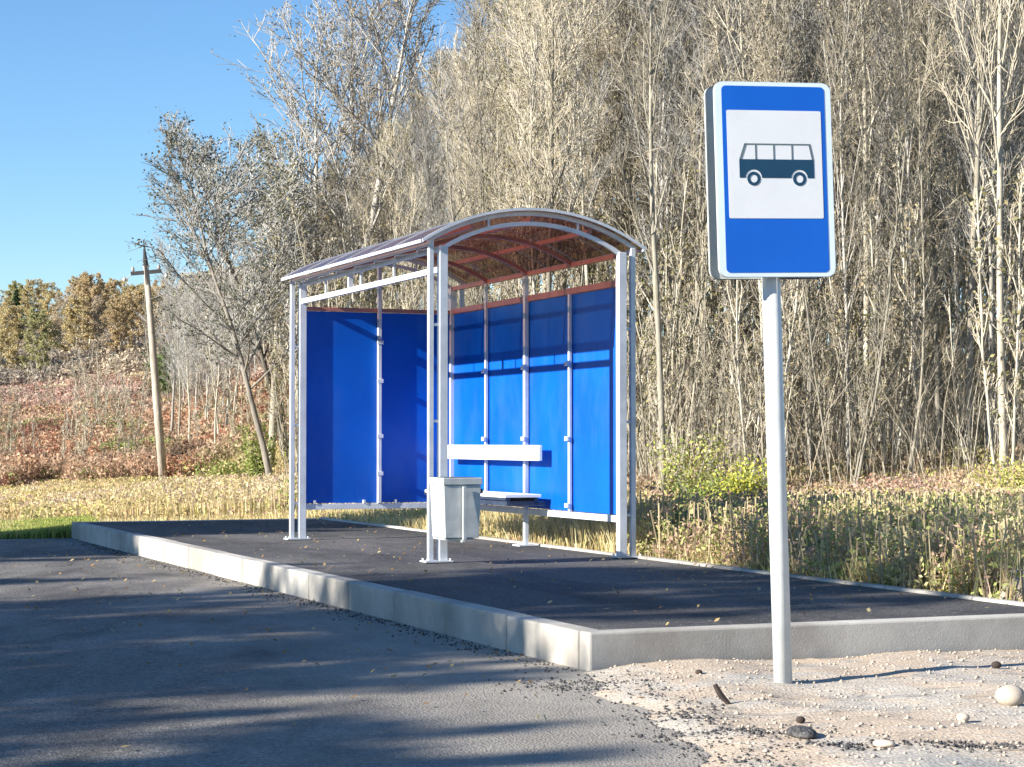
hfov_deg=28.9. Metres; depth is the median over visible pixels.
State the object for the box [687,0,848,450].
forest tree
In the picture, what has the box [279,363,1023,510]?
forest undergrowth
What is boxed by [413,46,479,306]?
forest tree
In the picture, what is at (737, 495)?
rust bush
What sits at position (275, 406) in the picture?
sapling
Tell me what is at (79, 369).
sapling
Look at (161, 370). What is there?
sapling
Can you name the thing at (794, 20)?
forest tree
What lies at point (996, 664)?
stone
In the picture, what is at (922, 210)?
sapling
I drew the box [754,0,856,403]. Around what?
forest tree
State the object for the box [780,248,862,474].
sapling
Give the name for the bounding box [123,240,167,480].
utility pole
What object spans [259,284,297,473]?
sapling
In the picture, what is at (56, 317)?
brown tree
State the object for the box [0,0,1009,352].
sky
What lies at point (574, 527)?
tall grass
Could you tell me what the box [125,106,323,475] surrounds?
leaning tree
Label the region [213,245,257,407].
forest tree
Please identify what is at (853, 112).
forest tree
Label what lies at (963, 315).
sapling
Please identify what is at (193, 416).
sapling
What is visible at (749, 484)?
yellow bush
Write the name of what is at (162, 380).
dark bush
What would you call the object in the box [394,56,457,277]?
forest tree
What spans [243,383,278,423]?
sapling
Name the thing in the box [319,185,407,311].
sapling
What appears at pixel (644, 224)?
forest tree
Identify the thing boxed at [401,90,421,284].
forest tree
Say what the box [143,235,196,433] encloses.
forest tree
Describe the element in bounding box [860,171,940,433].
sapling
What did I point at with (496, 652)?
fallen leaves
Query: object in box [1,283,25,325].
ochre tree
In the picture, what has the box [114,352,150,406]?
sapling
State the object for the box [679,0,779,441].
forest tree
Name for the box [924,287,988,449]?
sapling
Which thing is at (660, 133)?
forest tree
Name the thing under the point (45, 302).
ochre tree
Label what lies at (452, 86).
forest tree
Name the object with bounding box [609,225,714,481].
sapling
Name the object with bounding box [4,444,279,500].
green weeds
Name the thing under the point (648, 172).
forest tree
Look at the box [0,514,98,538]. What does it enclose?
green grass
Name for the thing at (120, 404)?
sapling
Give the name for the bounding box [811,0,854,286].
forest tree
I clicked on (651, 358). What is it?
sapling
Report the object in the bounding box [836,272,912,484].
sapling
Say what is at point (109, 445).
green bush
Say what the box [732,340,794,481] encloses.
sapling
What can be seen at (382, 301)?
sapling
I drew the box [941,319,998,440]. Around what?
sapling
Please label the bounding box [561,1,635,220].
forest tree
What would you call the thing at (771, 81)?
forest tree
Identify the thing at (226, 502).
field grass
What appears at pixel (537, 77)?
forest tree
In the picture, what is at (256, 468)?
climber bush
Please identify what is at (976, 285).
forest tree
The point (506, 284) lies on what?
sapling
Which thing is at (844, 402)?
sapling
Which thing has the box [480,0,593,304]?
forest tree
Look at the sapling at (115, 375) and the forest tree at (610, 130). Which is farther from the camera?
the sapling at (115, 375)
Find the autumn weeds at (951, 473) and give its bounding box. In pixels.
[479,452,1023,541]
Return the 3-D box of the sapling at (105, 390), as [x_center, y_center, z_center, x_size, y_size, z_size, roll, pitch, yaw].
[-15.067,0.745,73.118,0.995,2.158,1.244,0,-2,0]
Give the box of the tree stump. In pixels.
[998,569,1023,601]
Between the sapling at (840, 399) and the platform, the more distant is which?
the sapling at (840, 399)
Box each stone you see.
[796,716,804,722]
[873,739,895,747]
[956,713,969,720]
[991,661,1000,668]
[995,685,1023,705]
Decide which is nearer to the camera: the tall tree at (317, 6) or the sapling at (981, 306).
the sapling at (981, 306)
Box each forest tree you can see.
[125,270,213,435]
[141,293,218,441]
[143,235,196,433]
[167,317,195,400]
[178,265,262,455]
[178,274,214,412]
[179,291,231,424]
[190,292,223,419]
[202,278,241,389]
[211,311,235,406]
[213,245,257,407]
[220,309,270,407]
[234,296,260,399]
[235,246,274,385]
[250,276,268,376]
[252,182,323,380]
[253,150,298,329]
[270,232,314,361]
[279,178,339,345]
[297,157,361,336]
[300,186,333,306]
[310,170,342,291]
[313,129,359,245]
[335,173,380,307]
[335,174,382,307]
[348,122,412,312]
[353,118,426,308]
[364,119,407,305]
[365,117,448,313]
[375,88,454,301]
[377,123,418,305]
[386,95,435,309]
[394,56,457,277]
[397,122,456,309]
[400,80,441,164]
[401,38,477,230]
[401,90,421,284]
[405,90,439,302]
[410,50,463,216]
[410,97,461,309]
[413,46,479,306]
[414,25,502,302]
[420,101,483,299]
[426,10,519,303]
[427,0,542,296]
[429,77,527,305]
[430,64,484,194]
[431,29,476,219]
[437,0,548,307]
[439,17,510,220]
[440,86,485,295]
[448,29,506,206]
[460,0,534,294]
[460,0,592,297]
[465,0,601,292]
[472,0,590,300]
[474,0,621,291]
[476,7,563,188]
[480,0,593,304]
[482,0,547,295]
[484,0,653,284]
[495,8,595,201]
[508,0,634,290]
[514,0,619,288]
[515,0,603,276]
[517,1,598,290]
[542,0,655,283]
[550,0,689,288]
[555,0,688,445]
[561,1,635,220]
[567,0,673,436]
[568,5,665,224]
[575,0,676,425]
[594,10,647,227]
[601,0,722,458]
[613,17,699,382]
[617,0,705,442]
[619,0,724,430]
[624,10,648,373]
[625,158,647,274]
[627,1,739,256]
[631,0,821,462]
[640,0,734,384]
[647,5,690,254]
[648,0,726,427]
[655,1,732,429]
[656,1,756,438]
[667,0,776,449]
[668,4,727,369]
[678,0,814,457]
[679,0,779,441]
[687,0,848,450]
[702,0,878,475]
[715,0,828,455]
[717,0,804,436]
[723,9,753,408]
[732,0,824,316]
[742,286,746,368]
[751,0,850,287]
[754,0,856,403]
[761,0,862,467]
[792,0,861,435]
[796,0,886,411]
[796,0,917,446]
[805,0,891,449]
[807,2,939,348]
[809,0,896,475]
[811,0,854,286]
[811,37,848,381]
[812,1,886,329]
[827,0,927,450]
[833,0,948,440]
[833,4,925,397]
[834,0,973,451]
[844,0,953,365]
[851,0,967,470]
[874,6,953,397]
[876,0,996,409]
[881,0,993,353]
[899,0,1023,444]
[908,0,1013,435]
[915,0,1023,353]
[924,0,1023,460]
[933,0,1023,438]
[936,0,1023,396]
[939,1,1022,306]
[944,14,995,348]
[962,0,1023,348]
[979,2,1023,389]
[980,12,1022,414]
[982,0,1023,237]
[983,1,1023,204]
[1002,1,1023,275]
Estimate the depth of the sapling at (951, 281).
36.36 m
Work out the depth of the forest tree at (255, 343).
72.65 m
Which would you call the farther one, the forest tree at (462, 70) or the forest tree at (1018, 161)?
the forest tree at (462, 70)
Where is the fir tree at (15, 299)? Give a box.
[6,289,26,345]
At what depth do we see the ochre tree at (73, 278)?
116.44 m
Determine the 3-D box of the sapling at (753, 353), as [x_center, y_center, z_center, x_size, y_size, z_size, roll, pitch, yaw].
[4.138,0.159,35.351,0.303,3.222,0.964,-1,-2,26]
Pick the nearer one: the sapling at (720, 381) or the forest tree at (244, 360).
the sapling at (720, 381)
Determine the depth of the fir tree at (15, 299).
104.11 m
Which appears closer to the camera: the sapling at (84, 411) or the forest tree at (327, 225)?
the forest tree at (327, 225)
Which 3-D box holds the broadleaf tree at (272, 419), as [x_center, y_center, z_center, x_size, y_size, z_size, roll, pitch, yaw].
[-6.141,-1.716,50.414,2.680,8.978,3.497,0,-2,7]
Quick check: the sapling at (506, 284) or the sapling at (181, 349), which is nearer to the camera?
the sapling at (506, 284)
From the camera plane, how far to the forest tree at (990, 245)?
31.51 m
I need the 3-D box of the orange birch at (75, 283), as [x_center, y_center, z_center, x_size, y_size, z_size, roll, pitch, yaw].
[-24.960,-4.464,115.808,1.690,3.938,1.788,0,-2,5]
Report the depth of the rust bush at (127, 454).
57.83 m
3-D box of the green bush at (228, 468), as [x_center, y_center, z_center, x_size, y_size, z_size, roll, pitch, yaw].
[-7.659,2.360,51.984,2.475,1.049,2.170,0,-2,15]
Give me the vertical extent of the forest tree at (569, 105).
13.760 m
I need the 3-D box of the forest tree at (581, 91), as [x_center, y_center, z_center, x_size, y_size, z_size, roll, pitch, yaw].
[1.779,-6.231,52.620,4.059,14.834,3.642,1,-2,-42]
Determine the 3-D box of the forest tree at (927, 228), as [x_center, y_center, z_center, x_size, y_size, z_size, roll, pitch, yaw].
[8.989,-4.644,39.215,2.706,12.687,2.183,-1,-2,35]
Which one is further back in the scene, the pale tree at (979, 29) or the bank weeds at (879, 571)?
the pale tree at (979, 29)
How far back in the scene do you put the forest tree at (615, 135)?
43.63 m
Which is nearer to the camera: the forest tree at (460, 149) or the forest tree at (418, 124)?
the forest tree at (460, 149)
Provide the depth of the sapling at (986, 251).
34.97 m
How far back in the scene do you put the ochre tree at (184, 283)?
110.97 m
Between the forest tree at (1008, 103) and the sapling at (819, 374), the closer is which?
the sapling at (819, 374)
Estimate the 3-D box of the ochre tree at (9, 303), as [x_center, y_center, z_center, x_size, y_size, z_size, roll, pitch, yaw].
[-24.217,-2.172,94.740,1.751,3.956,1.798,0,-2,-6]
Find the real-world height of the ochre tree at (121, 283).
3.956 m
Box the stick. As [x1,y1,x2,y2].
[713,683,730,704]
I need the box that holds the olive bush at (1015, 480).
[959,448,1023,489]
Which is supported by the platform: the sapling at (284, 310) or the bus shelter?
the bus shelter
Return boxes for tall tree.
[211,0,376,310]
[272,0,458,307]
[284,0,451,291]
[313,3,416,308]
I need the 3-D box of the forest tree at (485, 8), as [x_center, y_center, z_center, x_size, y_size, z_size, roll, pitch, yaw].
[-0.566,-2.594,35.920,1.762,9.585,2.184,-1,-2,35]
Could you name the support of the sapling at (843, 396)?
on the ground
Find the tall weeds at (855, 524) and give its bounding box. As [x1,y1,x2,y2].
[607,484,1023,601]
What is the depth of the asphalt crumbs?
8.50 m
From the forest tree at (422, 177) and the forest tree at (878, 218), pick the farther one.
the forest tree at (422, 177)
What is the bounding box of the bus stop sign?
[704,81,835,683]
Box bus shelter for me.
[281,208,646,562]
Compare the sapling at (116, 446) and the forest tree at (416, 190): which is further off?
the sapling at (116, 446)
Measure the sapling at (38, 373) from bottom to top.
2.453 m
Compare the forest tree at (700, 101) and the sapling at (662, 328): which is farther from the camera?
the forest tree at (700, 101)
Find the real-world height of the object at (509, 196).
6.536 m
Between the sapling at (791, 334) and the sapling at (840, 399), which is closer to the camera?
the sapling at (791, 334)
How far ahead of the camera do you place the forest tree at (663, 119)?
34.70 m
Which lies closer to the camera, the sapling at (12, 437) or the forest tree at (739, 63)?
the forest tree at (739, 63)
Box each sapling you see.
[0,393,18,427]
[0,407,16,449]
[0,419,19,459]
[8,380,25,397]
[14,397,37,454]
[29,346,53,388]
[35,376,55,405]
[41,350,57,377]
[57,404,98,458]
[58,381,79,439]
[68,338,95,388]
[71,349,102,402]
[78,348,112,397]
[78,394,110,425]
[82,377,104,405]
[84,399,103,431]
[87,375,115,411]
[94,378,135,427]
[99,423,122,455]
[105,348,119,396]
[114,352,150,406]
[115,405,145,445]
[118,358,149,396]
[120,407,145,443]
[120,422,144,452]
[125,391,148,411]
[139,284,183,401]
[168,372,197,410]
[170,294,219,388]
[174,416,198,443]
[178,278,202,386]
[189,380,225,434]
[190,255,261,435]
[190,298,245,414]
[197,367,225,411]
[223,398,252,439]
[239,262,258,368]
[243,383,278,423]
[253,220,334,383]
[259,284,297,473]
[262,350,297,475]
[267,280,338,462]
[284,191,401,312]
[295,219,376,379]
[297,206,377,362]
[314,224,346,305]
[318,224,375,307]
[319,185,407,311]
[365,267,408,312]
[379,184,452,313]
[389,190,467,308]
[423,267,426,309]
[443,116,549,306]
[465,198,518,302]
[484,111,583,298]
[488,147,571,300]
[509,278,521,303]
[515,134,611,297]
[536,198,604,287]
[565,121,676,409]
[568,156,648,327]
[572,279,645,448]
[580,153,670,378]
[584,143,664,387]
[593,262,648,414]
[604,130,696,438]
[608,200,680,405]
[609,153,699,460]
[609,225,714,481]
[627,240,703,407]
[627,280,682,459]
[635,196,708,466]
[645,150,698,466]
[663,272,715,419]
[664,115,748,451]
[667,68,714,459]
[672,208,749,442]
[672,280,745,478]
[675,239,733,442]
[683,173,760,452]
[688,169,715,438]
[697,285,735,483]
[703,215,760,443]
[706,273,746,446]
[716,280,797,488]
[718,337,751,470]
[720,279,805,490]
[720,279,813,463]
[721,279,815,415]
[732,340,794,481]
[741,283,810,456]
[741,307,759,439]
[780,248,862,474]
[785,276,831,444]
[786,118,862,458]
[787,266,855,464]
[788,280,834,461]
[794,120,906,485]
[804,272,862,453]
[806,329,852,448]
[813,188,869,457]
[817,127,931,473]
[819,277,906,453]
[821,156,895,367]
[828,124,917,415]
[833,168,914,438]
[834,200,922,406]
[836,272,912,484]
[838,328,873,452]
[838,330,860,448]
[840,200,920,457]
[854,61,940,481]
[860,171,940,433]
[874,266,953,417]
[880,219,955,439]
[884,271,942,451]
[887,175,982,462]
[890,157,939,439]
[913,179,987,436]
[919,252,982,440]
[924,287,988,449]
[928,278,967,436]
[936,209,1021,407]
[940,207,1018,474]
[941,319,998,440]
[942,333,985,463]
[945,178,1022,431]
[961,155,1023,484]
[962,264,1015,413]
[975,78,1023,447]
[977,176,1022,426]
[980,295,1017,440]
[1003,113,1021,368]
[1003,135,1023,378]
[1003,161,1023,463]
[1007,291,1023,445]
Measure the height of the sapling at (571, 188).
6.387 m
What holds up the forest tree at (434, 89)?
on the ground
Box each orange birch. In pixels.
[65,273,95,312]
[71,271,120,342]
[87,290,110,328]
[100,296,137,363]
[110,287,146,340]
[151,279,169,314]
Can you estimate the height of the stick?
0.102 m
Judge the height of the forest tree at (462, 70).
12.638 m
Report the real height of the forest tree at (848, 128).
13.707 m
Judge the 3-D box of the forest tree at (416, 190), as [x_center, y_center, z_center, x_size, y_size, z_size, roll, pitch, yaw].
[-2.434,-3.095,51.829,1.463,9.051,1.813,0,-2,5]
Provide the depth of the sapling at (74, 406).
65.34 m
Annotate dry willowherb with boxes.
[0,333,289,421]
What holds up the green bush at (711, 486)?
on the ground
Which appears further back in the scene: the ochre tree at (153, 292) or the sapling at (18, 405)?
the ochre tree at (153, 292)
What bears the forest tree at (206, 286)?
on the ground
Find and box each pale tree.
[598,0,704,493]
[816,0,938,459]
[869,0,984,455]
[898,0,1023,462]
[921,0,1023,476]
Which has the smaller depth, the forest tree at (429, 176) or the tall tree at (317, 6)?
the forest tree at (429, 176)
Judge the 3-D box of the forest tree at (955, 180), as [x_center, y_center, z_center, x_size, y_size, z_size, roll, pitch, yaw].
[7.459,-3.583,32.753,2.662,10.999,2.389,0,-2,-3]
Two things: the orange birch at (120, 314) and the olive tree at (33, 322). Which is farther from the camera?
the orange birch at (120, 314)
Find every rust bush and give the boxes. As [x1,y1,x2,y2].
[0,444,52,463]
[98,450,174,468]
[674,482,811,509]
[833,473,974,495]
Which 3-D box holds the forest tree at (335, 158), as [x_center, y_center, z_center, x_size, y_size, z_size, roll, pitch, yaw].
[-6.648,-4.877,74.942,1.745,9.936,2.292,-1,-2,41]
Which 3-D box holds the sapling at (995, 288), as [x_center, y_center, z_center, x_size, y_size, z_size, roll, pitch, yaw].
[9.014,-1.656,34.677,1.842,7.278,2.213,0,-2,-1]
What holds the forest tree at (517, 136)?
on the ground
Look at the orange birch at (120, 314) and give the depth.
92.28 m
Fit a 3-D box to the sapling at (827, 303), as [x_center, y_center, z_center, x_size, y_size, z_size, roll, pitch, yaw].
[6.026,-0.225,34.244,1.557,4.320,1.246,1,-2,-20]
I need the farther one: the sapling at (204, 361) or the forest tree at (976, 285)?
the sapling at (204, 361)
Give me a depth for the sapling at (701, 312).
33.02 m
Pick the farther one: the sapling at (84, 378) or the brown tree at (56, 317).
the brown tree at (56, 317)
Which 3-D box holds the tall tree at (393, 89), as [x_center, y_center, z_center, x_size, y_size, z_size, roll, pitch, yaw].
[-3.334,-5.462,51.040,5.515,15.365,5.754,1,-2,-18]
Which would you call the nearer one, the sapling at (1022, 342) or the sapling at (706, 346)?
the sapling at (1022, 342)
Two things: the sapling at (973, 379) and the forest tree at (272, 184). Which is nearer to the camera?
the sapling at (973, 379)
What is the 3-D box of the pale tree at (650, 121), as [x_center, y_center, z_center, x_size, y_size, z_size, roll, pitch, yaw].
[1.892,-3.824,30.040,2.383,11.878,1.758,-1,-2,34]
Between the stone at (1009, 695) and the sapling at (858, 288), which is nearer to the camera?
the stone at (1009, 695)
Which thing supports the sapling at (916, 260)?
on the ground
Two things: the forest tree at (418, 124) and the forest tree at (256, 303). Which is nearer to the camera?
the forest tree at (418, 124)
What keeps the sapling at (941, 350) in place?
on the ground
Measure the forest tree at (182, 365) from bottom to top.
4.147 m
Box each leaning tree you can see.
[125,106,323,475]
[157,123,341,460]
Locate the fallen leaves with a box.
[2,518,1022,746]
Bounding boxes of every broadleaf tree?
[208,136,322,471]
[226,115,357,430]
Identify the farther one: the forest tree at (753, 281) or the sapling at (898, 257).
the forest tree at (753, 281)
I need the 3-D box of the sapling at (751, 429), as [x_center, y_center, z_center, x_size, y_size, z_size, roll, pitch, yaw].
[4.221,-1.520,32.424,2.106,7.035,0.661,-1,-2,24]
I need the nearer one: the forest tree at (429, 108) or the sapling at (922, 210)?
the sapling at (922, 210)
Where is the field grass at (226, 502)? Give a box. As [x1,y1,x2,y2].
[0,434,389,520]
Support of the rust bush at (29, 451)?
on the ground
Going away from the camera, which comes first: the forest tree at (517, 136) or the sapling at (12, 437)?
the forest tree at (517, 136)
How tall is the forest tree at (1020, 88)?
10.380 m
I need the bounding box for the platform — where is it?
[89,519,1023,629]
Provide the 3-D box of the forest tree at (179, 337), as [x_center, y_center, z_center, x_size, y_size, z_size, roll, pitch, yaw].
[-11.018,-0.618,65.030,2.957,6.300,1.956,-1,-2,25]
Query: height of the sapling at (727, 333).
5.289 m
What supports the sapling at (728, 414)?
on the ground
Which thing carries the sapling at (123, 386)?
on the ground
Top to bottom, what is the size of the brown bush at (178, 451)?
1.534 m
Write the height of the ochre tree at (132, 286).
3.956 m
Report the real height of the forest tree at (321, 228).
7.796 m
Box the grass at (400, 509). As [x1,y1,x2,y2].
[282,452,652,538]
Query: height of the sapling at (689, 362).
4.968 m
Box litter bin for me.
[429,477,482,541]
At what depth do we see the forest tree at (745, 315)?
57.61 m
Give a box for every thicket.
[0,302,249,384]
[263,306,1023,492]
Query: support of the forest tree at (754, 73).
on the ground
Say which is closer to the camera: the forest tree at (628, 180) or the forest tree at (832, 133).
the forest tree at (628, 180)
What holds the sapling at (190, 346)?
on the ground
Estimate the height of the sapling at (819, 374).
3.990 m
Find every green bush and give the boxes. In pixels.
[89,440,134,453]
[171,457,249,480]
[640,418,742,498]
[646,468,767,504]
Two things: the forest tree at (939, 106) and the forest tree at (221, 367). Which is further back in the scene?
the forest tree at (221, 367)
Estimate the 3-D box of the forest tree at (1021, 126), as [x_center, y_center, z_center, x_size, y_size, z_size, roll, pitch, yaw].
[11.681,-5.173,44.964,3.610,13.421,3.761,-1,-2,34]
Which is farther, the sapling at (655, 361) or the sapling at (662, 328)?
the sapling at (662, 328)
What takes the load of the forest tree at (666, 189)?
on the ground
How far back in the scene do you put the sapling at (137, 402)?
72.58 m
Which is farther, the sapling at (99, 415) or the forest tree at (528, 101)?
the sapling at (99, 415)
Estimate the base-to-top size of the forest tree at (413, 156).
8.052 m
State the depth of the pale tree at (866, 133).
33.90 m
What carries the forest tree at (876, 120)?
on the ground
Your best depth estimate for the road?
9.65 m
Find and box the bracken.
[0,371,297,487]
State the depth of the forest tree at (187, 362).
61.89 m
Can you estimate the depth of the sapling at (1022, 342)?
30.75 m
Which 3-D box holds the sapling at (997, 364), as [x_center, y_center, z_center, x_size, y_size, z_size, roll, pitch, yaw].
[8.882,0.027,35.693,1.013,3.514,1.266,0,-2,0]
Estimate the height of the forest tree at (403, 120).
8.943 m
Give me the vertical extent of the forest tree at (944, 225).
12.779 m
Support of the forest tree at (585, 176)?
on the ground
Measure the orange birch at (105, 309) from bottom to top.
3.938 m
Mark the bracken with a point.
(51, 464)
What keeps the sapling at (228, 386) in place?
on the ground
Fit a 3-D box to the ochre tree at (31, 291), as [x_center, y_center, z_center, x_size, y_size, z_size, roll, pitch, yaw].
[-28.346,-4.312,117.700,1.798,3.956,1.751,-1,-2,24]
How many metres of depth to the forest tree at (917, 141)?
45.33 m
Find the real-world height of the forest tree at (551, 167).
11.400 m
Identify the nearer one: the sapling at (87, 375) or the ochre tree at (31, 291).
the sapling at (87, 375)
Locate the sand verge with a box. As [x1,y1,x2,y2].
[583,649,1023,766]
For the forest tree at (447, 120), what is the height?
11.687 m
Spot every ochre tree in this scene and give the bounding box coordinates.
[0,298,22,358]
[0,302,30,373]
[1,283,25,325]
[19,279,49,317]
[32,282,59,315]
[37,290,67,347]
[58,296,95,354]
[63,276,86,314]
[107,277,128,324]
[120,283,145,338]
[133,286,163,332]
[178,273,197,314]
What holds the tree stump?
on the ground
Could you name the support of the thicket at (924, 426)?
on the ground
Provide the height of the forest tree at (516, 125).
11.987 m
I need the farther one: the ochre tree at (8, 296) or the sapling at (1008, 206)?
the ochre tree at (8, 296)
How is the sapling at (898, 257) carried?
on the ground
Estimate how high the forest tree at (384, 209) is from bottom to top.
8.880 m
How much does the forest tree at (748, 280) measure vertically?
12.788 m
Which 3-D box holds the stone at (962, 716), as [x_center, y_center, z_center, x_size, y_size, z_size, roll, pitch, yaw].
[1.875,1.389,8.268,0.054,0.041,0.054,0,-2,-13]
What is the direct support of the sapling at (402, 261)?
on the ground
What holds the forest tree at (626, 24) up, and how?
on the ground
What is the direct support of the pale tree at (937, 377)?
on the ground
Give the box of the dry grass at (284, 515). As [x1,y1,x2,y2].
[0,466,1017,587]
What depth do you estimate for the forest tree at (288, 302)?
53.20 m
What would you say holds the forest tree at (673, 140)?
on the ground
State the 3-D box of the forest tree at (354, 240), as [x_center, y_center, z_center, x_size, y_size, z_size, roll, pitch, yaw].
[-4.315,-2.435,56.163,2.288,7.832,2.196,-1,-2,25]
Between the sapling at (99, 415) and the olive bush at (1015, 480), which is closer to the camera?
the olive bush at (1015, 480)
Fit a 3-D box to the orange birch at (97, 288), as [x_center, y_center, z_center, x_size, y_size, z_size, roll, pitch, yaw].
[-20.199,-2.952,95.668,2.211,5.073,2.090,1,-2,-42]
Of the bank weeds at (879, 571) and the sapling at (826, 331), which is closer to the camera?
the bank weeds at (879, 571)
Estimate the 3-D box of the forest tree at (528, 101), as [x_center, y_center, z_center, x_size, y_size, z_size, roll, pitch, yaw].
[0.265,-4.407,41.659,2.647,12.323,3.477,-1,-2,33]
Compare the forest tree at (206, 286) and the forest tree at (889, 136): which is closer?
the forest tree at (889, 136)
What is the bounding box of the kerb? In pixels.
[72,517,1023,670]
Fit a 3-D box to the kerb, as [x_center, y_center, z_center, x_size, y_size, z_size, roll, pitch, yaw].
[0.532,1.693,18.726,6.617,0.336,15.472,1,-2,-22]
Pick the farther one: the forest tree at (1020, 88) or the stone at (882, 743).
the forest tree at (1020, 88)
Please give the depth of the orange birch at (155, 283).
108.04 m
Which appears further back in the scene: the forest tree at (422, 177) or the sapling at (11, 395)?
the sapling at (11, 395)
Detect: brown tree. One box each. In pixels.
[48,291,80,355]
[62,284,80,336]
[77,294,112,354]
[153,299,190,352]
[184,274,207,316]
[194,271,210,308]
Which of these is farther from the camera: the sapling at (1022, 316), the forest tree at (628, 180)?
the forest tree at (628, 180)
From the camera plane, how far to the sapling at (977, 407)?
33.02 m
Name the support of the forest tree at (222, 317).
on the ground
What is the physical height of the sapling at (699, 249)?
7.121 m
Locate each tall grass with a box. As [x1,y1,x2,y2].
[378,499,651,552]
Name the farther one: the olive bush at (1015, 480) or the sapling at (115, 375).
the sapling at (115, 375)
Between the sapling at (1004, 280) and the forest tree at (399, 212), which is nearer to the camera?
the sapling at (1004, 280)
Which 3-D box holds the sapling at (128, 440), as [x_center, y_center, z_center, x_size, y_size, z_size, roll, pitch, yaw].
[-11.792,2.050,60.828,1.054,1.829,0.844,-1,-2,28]
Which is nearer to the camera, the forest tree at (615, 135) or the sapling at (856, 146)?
the sapling at (856, 146)
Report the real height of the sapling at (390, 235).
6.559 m
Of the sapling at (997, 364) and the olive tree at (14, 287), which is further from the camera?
the olive tree at (14, 287)
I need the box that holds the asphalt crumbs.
[71,541,1023,766]
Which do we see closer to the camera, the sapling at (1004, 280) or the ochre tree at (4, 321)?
the sapling at (1004, 280)
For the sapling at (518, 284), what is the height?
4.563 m
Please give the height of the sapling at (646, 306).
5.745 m
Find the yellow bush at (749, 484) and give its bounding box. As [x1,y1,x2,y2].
[688,448,797,500]
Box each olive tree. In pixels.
[0,280,30,318]
[17,306,60,379]
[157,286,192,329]
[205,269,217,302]
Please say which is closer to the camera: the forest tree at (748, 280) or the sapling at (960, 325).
the sapling at (960, 325)
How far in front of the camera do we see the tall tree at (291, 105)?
54.55 m
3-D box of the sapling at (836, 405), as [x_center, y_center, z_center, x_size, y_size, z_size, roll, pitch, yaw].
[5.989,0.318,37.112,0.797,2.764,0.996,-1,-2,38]
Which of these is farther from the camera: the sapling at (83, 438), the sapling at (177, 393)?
the sapling at (177, 393)
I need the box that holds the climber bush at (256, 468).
[235,424,283,477]
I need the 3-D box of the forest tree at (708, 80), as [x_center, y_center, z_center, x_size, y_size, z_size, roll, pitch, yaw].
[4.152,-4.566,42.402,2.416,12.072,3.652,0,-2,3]
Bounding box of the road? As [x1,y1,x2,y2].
[0,538,712,766]
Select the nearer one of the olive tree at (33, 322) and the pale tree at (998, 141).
the pale tree at (998, 141)
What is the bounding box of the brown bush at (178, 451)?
[152,435,210,458]
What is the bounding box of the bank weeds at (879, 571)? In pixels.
[669,516,1022,595]
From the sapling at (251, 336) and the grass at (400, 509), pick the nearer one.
the grass at (400, 509)
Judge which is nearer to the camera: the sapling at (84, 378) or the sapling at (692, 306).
the sapling at (692, 306)
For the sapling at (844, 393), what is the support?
on the ground
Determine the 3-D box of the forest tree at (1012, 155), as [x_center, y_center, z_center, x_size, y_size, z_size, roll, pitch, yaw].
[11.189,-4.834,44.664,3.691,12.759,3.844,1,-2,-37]
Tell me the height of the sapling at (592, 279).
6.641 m
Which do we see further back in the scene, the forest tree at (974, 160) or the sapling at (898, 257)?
the forest tree at (974, 160)
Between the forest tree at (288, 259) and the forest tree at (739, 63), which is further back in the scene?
the forest tree at (288, 259)
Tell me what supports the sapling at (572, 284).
on the ground
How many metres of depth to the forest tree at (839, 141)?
31.13 m
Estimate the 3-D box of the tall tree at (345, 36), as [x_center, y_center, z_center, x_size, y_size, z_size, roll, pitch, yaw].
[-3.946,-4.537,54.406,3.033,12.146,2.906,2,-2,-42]
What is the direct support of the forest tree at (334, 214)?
on the ground
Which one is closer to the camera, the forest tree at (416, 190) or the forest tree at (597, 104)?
the forest tree at (597, 104)
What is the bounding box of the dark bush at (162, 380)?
[137,336,198,394]
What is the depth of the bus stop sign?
9.61 m
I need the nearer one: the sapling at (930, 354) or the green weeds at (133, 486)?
the sapling at (930, 354)
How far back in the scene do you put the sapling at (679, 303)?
33.15 m
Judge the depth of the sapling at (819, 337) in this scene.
36.35 m
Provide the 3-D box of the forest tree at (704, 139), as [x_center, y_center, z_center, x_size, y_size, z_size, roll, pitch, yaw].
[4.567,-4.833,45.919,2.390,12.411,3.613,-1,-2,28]
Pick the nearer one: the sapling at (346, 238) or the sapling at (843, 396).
the sapling at (843, 396)
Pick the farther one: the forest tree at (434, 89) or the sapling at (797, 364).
the forest tree at (434, 89)
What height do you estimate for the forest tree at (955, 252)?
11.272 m
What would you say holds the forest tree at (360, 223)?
on the ground
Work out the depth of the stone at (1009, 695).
8.64 m
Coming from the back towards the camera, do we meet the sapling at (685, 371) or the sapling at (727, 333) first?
the sapling at (685, 371)

